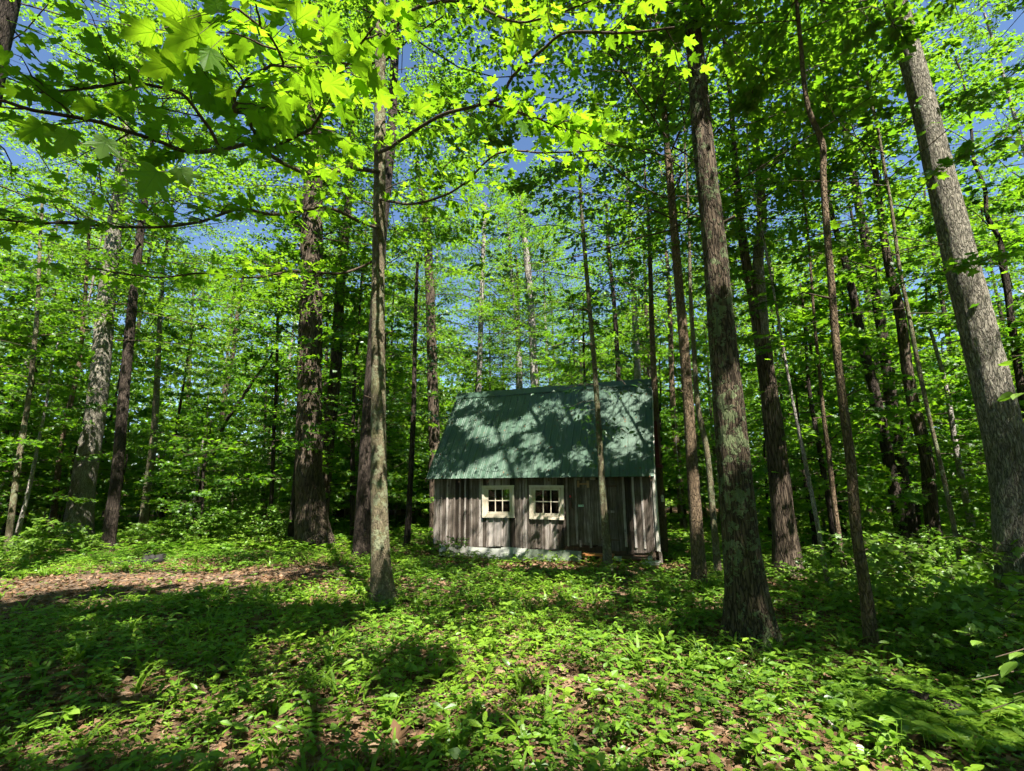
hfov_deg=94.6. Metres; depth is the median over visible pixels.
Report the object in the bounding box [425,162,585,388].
forest tree
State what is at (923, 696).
fallen log
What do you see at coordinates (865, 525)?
shrub
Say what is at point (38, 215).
forest tree
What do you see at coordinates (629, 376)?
sapling
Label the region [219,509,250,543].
shrub
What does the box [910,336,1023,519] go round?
sapling
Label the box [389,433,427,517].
sapling
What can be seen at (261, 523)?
shrub
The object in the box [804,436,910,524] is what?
sapling
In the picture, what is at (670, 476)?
sapling
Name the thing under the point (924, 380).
sapling
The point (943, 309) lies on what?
forest tree
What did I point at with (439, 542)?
maple seedling
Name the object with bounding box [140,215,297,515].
forest tree
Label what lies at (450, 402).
sapling
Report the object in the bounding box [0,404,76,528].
sapling
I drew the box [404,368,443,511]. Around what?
sapling
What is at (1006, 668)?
beech sapling
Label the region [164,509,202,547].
shrub
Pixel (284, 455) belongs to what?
sapling
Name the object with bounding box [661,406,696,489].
sapling
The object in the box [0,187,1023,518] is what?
distant woods
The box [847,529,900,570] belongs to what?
shrub
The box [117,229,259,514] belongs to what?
forest tree
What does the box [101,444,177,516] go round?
sapling
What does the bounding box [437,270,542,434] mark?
forest tree
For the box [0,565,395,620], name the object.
dirt track
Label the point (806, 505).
sapling
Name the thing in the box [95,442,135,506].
sapling
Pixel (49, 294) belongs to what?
sapling
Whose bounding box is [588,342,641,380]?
forest tree
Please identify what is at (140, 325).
forest tree
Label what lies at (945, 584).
maple seedling
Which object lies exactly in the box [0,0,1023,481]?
sky
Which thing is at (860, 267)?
forest tree
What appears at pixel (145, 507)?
forest tree
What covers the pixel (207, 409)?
sapling
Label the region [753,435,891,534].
sapling
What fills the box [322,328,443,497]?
sapling
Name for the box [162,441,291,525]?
sapling
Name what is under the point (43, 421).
sapling
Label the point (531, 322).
forest tree
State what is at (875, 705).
fern
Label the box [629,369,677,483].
sapling
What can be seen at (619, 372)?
forest tree
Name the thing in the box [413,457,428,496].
sapling
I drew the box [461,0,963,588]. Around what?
forest tree
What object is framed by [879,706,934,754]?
broad leaved plant
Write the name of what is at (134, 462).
sapling
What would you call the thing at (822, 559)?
maple seedling
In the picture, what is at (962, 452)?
sapling
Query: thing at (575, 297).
sapling
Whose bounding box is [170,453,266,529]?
sapling
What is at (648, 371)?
forest tree
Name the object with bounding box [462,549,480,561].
maple seedling
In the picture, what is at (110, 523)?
forest tree
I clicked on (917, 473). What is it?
sapling
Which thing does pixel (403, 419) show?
sapling
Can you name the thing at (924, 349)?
sapling
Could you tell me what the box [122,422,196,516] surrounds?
sapling
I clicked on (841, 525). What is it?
shrub
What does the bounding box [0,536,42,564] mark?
maple seedling
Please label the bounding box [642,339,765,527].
sapling
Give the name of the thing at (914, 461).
sapling
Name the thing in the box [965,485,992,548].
shrub
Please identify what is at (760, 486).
sapling
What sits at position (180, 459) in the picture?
sapling
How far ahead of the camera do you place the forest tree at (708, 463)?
10.17 m
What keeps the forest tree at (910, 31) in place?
on the forest floor
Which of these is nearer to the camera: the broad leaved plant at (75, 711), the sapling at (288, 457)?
the broad leaved plant at (75, 711)
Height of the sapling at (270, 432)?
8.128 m
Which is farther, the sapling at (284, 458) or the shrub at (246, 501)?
the sapling at (284, 458)
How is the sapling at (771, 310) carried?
on the forest floor
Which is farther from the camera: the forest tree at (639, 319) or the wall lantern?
the forest tree at (639, 319)
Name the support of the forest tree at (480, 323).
on the forest floor
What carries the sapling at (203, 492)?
on the forest floor
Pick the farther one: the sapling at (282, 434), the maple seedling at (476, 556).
the sapling at (282, 434)
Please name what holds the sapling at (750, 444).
on the forest floor
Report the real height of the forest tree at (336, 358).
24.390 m
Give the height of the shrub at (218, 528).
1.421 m
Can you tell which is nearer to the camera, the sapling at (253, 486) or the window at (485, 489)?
the window at (485, 489)
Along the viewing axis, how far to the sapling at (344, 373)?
20.97 m
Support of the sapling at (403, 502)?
on the forest floor
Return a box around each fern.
[812,697,894,730]
[825,669,902,698]
[845,687,925,719]
[863,675,970,709]
[876,699,985,741]
[901,673,1023,714]
[912,709,1023,752]
[940,696,1023,743]
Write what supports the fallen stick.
on the forest floor
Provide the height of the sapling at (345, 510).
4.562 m
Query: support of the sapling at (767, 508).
on the forest floor
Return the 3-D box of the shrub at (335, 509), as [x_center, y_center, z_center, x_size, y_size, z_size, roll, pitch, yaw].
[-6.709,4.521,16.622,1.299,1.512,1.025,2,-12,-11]
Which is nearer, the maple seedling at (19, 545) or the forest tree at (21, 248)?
the maple seedling at (19, 545)
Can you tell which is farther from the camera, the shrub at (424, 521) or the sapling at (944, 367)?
the shrub at (424, 521)
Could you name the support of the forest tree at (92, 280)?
on the forest floor
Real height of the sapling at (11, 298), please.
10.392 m
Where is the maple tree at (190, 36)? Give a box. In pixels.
[0,0,715,608]
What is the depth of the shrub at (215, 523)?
14.90 m
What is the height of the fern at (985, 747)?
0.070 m
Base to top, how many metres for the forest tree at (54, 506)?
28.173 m
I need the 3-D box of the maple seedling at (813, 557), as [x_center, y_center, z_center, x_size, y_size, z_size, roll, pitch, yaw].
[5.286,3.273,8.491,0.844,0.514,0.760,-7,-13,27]
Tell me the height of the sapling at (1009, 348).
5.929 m
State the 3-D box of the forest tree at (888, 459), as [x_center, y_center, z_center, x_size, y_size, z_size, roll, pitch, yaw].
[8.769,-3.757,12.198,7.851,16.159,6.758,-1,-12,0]
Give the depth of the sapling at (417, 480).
22.04 m
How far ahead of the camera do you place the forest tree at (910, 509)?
15.16 m
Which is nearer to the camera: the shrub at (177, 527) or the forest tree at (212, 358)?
the shrub at (177, 527)
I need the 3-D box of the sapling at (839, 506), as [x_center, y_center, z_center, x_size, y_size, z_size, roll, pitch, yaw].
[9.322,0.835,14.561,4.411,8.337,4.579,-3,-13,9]
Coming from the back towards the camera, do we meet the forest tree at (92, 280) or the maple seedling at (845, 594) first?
the forest tree at (92, 280)
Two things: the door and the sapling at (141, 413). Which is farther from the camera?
the sapling at (141, 413)
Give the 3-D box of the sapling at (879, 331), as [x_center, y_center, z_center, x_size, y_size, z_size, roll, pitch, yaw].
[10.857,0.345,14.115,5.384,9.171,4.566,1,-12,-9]
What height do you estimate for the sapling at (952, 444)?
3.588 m
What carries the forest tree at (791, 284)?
on the forest floor
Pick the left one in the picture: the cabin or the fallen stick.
the cabin
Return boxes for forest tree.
[0,0,95,347]
[0,0,230,537]
[0,0,291,550]
[0,76,273,531]
[0,137,132,503]
[0,181,97,385]
[0,194,116,553]
[1,195,168,522]
[48,189,227,517]
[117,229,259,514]
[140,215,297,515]
[162,0,469,516]
[171,265,281,419]
[180,244,353,537]
[190,328,280,535]
[200,0,510,557]
[214,186,346,509]
[244,116,402,415]
[322,190,423,511]
[322,285,422,514]
[324,20,523,532]
[327,234,488,549]
[361,205,467,511]
[367,203,488,517]
[385,287,451,405]
[391,124,586,391]
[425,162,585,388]
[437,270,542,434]
[444,237,572,390]
[449,146,609,391]
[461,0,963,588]
[463,305,529,389]
[466,264,568,389]
[475,205,621,383]
[508,261,600,384]
[527,229,628,385]
[534,67,746,379]
[540,46,769,531]
[544,300,623,383]
[560,341,608,384]
[562,202,683,380]
[566,123,752,556]
[571,229,706,394]
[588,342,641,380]
[601,63,815,575]
[601,305,679,391]
[610,326,694,508]
[620,0,955,653]
[647,0,1023,542]
[654,106,822,399]
[658,205,801,396]
[672,113,873,584]
[679,0,1019,557]
[683,0,1023,562]
[684,81,938,578]
[694,234,846,469]
[739,36,1023,577]
[753,115,984,403]
[803,219,957,379]
[854,166,1023,505]
[865,40,1023,417]
[893,0,1023,333]
[912,159,1023,384]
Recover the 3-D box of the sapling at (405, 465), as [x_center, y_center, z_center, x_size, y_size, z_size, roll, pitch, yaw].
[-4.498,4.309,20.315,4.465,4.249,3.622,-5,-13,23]
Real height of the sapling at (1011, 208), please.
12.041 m
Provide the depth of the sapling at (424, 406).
30.89 m
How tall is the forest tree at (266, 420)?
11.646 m
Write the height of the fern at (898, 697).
0.085 m
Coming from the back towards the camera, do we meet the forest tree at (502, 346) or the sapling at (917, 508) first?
the forest tree at (502, 346)
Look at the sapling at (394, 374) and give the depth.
18.05 m
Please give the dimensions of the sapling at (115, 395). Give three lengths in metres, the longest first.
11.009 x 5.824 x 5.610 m
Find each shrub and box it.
[2,531,35,554]
[14,524,40,539]
[156,502,188,539]
[162,518,185,541]
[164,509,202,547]
[179,517,206,548]
[190,499,239,537]
[197,504,232,542]
[213,508,238,540]
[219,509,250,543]
[232,503,269,540]
[233,494,263,533]
[240,506,290,545]
[259,500,293,541]
[263,506,289,534]
[271,517,288,538]
[329,495,339,530]
[329,516,339,532]
[337,518,349,534]
[415,493,428,523]
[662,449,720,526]
[810,507,851,554]
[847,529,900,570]
[848,520,882,539]
[871,508,924,560]
[899,525,953,569]
[920,535,973,581]
[921,514,963,546]
[937,488,981,546]
[948,503,992,568]
[964,524,992,554]
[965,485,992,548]
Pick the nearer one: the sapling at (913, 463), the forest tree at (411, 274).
the sapling at (913, 463)
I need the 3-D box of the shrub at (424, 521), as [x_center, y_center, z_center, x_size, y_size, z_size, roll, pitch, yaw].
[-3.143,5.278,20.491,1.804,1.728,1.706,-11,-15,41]
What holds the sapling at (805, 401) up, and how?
on the forest floor
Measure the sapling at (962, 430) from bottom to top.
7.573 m
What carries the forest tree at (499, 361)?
on the forest floor
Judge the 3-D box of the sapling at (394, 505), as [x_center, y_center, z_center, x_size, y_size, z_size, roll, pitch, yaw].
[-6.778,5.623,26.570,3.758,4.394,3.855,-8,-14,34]
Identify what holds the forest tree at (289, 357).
on the forest floor
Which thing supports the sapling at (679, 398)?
on the forest floor
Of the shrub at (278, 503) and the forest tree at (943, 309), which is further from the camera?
the forest tree at (943, 309)
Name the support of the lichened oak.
on the forest floor
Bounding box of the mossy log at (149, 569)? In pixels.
[138,567,163,571]
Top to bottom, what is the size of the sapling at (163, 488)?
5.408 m
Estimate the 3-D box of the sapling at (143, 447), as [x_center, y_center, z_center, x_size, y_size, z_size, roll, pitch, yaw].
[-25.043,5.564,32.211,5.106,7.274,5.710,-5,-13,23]
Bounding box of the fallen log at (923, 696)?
[878,682,961,713]
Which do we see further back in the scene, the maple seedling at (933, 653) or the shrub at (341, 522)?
the shrub at (341, 522)
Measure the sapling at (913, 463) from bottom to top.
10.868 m
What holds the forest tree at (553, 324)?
on the forest floor
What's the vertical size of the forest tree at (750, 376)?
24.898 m
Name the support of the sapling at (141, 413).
on the forest floor
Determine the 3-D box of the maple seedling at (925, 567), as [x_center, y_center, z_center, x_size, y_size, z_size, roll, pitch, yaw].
[5.233,2.529,6.103,1.047,0.959,1.112,1,-12,-9]
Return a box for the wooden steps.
[580,552,614,565]
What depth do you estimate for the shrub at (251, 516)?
15.15 m
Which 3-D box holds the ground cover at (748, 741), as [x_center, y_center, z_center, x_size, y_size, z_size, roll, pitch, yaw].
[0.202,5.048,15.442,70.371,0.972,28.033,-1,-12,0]
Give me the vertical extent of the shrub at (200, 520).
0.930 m
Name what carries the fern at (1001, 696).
on the forest floor
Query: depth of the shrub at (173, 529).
15.44 m
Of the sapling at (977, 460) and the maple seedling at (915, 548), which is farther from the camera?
the sapling at (977, 460)
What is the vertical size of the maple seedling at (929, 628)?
0.457 m
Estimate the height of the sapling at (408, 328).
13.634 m
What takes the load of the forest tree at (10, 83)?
on the forest floor
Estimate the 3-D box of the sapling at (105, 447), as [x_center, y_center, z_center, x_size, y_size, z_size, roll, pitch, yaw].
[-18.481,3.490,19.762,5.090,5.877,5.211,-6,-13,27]
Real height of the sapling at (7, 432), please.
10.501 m
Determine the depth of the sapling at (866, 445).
24.53 m
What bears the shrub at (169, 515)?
on the forest floor
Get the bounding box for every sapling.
[0,266,91,482]
[0,274,139,538]
[0,286,82,506]
[0,323,77,523]
[0,335,129,550]
[0,383,52,515]
[0,396,144,525]
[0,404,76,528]
[0,411,78,529]
[0,452,51,515]
[2,357,115,526]
[12,394,111,526]
[20,444,121,518]
[21,433,125,514]
[37,350,140,501]
[41,432,168,506]
[42,325,178,497]
[43,407,188,512]
[73,322,252,525]
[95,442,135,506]
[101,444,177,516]
[104,416,181,505]
[106,413,198,520]
[121,388,267,537]
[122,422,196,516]
[127,424,267,528]
[129,406,213,518]
[133,413,260,545]
[144,406,195,516]
[153,400,217,515]
[158,179,411,542]
[161,420,247,502]
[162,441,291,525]
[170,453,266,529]
[174,412,241,498]
[181,463,260,511]
[196,333,324,515]
[213,358,297,519]
[216,393,280,494]
[228,389,294,513]
[228,457,288,508]
[235,440,294,522]
[243,408,358,515]
[248,406,294,495]
[259,417,294,506]
[268,452,293,508]
[271,235,439,540]
[290,299,409,519]
[291,362,362,514]
[296,350,409,490]
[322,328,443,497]
[322,377,360,517]
[323,282,448,488]
[329,431,358,527]
[330,327,438,512]
[330,444,390,519]
[335,443,428,514]
[341,357,443,498]
[386,438,428,509]
[387,390,442,522]
[387,404,428,521]
[388,470,417,517]
[389,381,441,481]
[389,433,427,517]
[398,394,506,496]
[398,408,444,523]
[401,446,428,523]
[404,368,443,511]
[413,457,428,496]
[417,389,452,488]
[439,350,510,424]
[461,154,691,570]
[530,290,634,386]
[540,346,608,385]
[613,358,672,490]
[622,334,714,501]
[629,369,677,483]
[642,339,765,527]
[643,319,807,528]
[659,400,718,531]
[661,381,712,490]
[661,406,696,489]
[661,427,714,518]
[663,447,687,517]
[665,435,716,516]
[670,426,713,502]
[702,437,800,506]
[703,374,836,535]
[704,375,855,511]
[705,267,957,561]
[709,397,801,509]
[714,361,918,551]
[736,275,865,524]
[744,279,916,548]
[751,407,820,518]
[751,427,818,525]
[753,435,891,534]
[756,336,913,523]
[758,369,858,512]
[782,291,968,527]
[783,247,978,511]
[801,363,951,513]
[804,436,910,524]
[813,270,1023,556]
[818,300,977,496]
[831,333,983,531]
[857,330,975,516]
[880,439,969,514]
[895,332,972,486]
[903,335,982,518]
[905,393,988,514]
[907,400,1023,516]
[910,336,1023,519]
[912,427,990,514]
[916,456,986,521]
[932,175,1023,430]
[935,373,989,503]
[936,339,1013,473]
[943,376,1016,507]
[952,427,988,505]
[954,321,1023,456]
[956,130,1023,729]
[957,309,1023,430]
[960,450,987,499]
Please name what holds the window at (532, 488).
in the cabin
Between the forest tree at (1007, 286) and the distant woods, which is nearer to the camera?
the forest tree at (1007, 286)
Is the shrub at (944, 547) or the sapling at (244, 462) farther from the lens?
the sapling at (244, 462)
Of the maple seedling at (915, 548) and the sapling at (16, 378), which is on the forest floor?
the sapling at (16, 378)
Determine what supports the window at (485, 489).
in the cabin
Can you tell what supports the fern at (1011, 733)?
on the forest floor
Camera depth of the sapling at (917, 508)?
17.41 m
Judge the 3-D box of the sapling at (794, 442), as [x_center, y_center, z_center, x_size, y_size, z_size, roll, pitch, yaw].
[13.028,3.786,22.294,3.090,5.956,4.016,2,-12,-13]
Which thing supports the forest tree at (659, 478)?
on the forest floor
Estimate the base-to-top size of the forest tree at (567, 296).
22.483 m
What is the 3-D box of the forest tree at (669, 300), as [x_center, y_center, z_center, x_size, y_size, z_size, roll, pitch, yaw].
[7.266,-4.700,21.334,10.392,21.987,10.193,3,-12,-16]
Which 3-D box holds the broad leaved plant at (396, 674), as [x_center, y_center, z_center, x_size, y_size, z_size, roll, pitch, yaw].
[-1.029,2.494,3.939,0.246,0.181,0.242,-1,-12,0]
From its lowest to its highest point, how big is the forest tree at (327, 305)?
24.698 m
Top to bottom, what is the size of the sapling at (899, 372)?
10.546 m
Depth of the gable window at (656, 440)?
12.05 m
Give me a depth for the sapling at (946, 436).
19.09 m
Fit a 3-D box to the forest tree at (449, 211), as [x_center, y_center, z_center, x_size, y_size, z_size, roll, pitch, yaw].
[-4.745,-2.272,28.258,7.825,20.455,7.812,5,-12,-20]
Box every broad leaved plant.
[0,667,50,699]
[35,705,79,735]
[370,669,401,689]
[875,628,909,664]
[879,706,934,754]
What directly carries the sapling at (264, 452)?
on the forest floor
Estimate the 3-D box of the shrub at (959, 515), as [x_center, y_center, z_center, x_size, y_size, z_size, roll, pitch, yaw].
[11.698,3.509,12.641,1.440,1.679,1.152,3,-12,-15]
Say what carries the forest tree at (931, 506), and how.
on the forest floor
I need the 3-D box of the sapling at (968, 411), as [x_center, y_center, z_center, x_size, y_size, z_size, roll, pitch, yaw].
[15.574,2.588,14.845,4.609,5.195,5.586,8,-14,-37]
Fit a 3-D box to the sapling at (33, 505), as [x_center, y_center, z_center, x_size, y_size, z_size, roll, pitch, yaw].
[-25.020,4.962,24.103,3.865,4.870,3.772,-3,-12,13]
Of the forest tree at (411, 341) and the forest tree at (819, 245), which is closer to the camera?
the forest tree at (819, 245)
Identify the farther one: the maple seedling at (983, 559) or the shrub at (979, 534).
the shrub at (979, 534)
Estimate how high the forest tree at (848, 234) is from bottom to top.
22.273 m
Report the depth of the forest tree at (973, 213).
33.47 m
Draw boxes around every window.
[482,485,514,517]
[529,485,563,519]
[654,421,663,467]
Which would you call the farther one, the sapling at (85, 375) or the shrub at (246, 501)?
the sapling at (85, 375)
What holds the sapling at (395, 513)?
on the forest floor
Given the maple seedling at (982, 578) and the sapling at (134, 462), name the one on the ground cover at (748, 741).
the maple seedling at (982, 578)
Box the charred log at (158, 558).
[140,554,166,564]
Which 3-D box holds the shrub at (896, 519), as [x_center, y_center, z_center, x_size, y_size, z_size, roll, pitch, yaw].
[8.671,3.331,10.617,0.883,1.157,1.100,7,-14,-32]
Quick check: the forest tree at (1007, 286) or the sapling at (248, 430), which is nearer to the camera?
the forest tree at (1007, 286)
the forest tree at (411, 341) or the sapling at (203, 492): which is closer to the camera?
the sapling at (203, 492)
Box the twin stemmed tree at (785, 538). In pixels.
[563,0,1023,576]
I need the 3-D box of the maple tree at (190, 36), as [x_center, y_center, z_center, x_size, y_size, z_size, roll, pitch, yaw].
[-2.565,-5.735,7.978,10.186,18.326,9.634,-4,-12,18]
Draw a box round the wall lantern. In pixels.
[569,495,572,508]
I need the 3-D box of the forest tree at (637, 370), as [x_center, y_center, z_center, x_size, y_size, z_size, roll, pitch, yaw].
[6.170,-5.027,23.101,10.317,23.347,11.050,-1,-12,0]
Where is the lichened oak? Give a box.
[473,0,842,652]
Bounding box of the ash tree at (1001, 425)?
[642,0,1023,624]
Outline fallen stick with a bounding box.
[823,717,838,730]
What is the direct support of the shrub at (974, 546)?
on the forest floor
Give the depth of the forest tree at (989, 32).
24.27 m
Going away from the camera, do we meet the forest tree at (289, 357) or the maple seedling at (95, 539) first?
the maple seedling at (95, 539)
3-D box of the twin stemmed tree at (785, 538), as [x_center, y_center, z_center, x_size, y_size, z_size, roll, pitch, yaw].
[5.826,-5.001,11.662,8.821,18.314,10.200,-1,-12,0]
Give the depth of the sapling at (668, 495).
24.46 m
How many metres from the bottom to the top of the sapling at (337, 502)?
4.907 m
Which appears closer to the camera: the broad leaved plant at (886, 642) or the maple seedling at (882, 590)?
the broad leaved plant at (886, 642)
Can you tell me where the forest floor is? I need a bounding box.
[0,494,1023,770]
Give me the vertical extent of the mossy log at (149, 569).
0.095 m
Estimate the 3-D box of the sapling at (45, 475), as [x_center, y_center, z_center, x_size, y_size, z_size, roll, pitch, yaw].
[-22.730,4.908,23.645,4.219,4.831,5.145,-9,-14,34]
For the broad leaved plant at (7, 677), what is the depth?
3.72 m
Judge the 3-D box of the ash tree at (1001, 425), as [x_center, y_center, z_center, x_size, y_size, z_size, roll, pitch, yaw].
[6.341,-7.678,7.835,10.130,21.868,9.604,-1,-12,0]
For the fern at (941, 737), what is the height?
0.074 m
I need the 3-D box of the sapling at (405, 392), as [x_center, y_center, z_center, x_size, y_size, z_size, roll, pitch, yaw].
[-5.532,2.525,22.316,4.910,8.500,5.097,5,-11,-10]
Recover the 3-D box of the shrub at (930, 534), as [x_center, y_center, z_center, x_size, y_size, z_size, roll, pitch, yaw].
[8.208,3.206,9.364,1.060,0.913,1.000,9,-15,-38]
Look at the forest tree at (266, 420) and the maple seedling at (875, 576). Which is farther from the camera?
the forest tree at (266, 420)
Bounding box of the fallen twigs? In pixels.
[0,545,1023,770]
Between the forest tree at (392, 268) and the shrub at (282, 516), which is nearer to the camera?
the shrub at (282, 516)
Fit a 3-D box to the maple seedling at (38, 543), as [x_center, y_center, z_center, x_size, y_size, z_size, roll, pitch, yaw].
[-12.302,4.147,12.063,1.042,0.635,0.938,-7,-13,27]
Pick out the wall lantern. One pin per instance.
(570, 504)
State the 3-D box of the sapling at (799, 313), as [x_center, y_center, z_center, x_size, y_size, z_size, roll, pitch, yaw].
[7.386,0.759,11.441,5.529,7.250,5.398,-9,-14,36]
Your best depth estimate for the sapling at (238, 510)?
24.50 m
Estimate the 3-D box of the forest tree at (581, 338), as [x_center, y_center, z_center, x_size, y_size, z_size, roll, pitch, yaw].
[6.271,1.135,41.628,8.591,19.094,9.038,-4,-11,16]
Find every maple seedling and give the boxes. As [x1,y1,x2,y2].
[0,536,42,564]
[5,536,50,559]
[16,517,86,556]
[44,520,91,555]
[70,533,105,549]
[118,522,157,548]
[153,529,180,542]
[432,540,451,560]
[442,536,469,560]
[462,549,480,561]
[779,553,830,579]
[797,543,857,591]
[811,530,893,594]
[825,572,879,611]
[840,554,930,603]
[842,531,921,583]
[867,542,981,614]
[870,576,934,626]
[884,538,986,612]
[893,627,958,669]
[903,601,997,654]
[911,570,1022,636]
[918,616,1023,690]
[929,570,1023,655]
[931,534,1023,613]
[969,558,993,584]
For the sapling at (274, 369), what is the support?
on the forest floor
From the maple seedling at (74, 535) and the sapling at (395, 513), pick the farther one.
the sapling at (395, 513)
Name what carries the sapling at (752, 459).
on the forest floor
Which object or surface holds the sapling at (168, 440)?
on the forest floor
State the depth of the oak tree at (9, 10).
9.94 m
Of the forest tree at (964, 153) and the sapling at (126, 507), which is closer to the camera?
the forest tree at (964, 153)
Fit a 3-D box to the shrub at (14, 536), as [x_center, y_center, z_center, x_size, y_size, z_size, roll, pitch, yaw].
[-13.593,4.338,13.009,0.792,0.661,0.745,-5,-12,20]
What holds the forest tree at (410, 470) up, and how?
on the forest floor
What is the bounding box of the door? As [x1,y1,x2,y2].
[576,480,619,547]
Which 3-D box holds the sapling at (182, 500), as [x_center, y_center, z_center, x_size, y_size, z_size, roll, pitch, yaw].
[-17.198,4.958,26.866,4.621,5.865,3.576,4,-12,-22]
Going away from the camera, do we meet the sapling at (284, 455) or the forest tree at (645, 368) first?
the sapling at (284, 455)
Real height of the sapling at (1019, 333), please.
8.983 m
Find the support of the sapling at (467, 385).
on the forest floor
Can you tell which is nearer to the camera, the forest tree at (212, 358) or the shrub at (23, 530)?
the shrub at (23, 530)
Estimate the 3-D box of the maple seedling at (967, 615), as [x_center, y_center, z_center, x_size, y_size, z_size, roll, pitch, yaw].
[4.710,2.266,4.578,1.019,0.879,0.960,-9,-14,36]
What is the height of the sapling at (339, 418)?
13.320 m
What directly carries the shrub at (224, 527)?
on the forest floor
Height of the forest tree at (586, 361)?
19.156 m
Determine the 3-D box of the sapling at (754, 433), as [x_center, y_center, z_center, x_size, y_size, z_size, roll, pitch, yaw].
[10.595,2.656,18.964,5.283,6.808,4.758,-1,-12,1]
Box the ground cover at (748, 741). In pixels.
[0,511,1023,770]
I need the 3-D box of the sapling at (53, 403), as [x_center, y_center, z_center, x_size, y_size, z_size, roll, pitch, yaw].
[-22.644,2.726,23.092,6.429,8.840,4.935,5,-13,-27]
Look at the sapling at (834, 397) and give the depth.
23.63 m
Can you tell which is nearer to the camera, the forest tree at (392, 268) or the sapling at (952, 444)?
the sapling at (952, 444)
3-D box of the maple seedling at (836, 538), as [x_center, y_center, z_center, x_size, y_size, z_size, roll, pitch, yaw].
[5.405,2.777,7.439,1.000,0.903,0.972,3,-12,-14]
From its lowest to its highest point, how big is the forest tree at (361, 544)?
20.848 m
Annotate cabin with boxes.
[425,379,663,562]
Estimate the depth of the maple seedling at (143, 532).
14.50 m
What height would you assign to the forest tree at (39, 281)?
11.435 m
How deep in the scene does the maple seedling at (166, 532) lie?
15.39 m
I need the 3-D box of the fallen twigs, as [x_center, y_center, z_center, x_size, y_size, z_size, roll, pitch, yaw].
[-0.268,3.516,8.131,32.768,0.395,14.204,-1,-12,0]
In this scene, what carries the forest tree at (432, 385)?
on the forest floor
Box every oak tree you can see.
[0,0,251,540]
[0,0,280,251]
[192,0,463,550]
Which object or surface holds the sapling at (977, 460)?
on the forest floor
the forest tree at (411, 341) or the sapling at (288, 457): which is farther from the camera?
the forest tree at (411, 341)
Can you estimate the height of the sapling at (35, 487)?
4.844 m
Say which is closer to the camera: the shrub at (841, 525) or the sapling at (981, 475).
the shrub at (841, 525)
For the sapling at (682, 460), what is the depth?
28.38 m
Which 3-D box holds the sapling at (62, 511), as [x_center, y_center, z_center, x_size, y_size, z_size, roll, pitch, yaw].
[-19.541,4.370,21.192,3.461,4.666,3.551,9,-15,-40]
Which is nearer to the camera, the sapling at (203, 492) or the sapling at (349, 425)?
the sapling at (203, 492)
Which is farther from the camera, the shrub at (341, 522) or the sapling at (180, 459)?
the sapling at (180, 459)
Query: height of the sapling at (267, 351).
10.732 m
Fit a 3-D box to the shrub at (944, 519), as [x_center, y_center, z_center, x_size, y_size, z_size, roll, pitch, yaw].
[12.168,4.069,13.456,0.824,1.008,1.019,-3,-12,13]
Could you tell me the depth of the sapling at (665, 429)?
24.84 m
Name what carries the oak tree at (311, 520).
on the forest floor
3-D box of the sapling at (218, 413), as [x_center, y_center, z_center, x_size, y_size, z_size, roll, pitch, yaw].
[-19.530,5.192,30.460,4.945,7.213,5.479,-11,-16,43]
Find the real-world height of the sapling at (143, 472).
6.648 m
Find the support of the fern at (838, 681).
on the forest floor
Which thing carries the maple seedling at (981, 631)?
on the forest floor
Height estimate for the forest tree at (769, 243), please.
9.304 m
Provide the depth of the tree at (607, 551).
10.78 m
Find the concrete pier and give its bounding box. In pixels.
[642,561,660,567]
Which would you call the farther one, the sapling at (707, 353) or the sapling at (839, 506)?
the sapling at (707, 353)
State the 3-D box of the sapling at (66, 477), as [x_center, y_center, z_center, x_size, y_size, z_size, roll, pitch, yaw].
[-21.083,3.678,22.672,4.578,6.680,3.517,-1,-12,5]
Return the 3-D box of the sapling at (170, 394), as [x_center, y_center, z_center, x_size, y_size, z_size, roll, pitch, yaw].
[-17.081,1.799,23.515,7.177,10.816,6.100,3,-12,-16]
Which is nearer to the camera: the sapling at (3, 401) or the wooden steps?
the wooden steps
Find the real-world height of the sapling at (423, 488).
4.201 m
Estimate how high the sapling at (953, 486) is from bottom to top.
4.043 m
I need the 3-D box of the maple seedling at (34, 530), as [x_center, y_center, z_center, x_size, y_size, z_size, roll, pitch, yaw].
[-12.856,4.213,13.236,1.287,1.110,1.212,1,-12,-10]
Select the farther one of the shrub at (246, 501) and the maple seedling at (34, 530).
the shrub at (246, 501)
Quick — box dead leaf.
[380,719,410,751]
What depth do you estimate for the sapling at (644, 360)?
24.12 m
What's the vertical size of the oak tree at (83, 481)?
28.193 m
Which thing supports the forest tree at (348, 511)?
on the forest floor
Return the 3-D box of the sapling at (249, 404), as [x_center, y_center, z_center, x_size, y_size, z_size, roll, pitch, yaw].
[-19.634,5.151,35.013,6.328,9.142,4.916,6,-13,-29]
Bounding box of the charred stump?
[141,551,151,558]
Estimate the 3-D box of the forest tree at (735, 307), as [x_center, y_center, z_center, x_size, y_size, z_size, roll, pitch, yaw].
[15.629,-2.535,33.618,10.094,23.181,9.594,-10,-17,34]
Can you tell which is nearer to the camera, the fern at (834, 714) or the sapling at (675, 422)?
the fern at (834, 714)
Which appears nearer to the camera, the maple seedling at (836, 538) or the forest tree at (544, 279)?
the maple seedling at (836, 538)

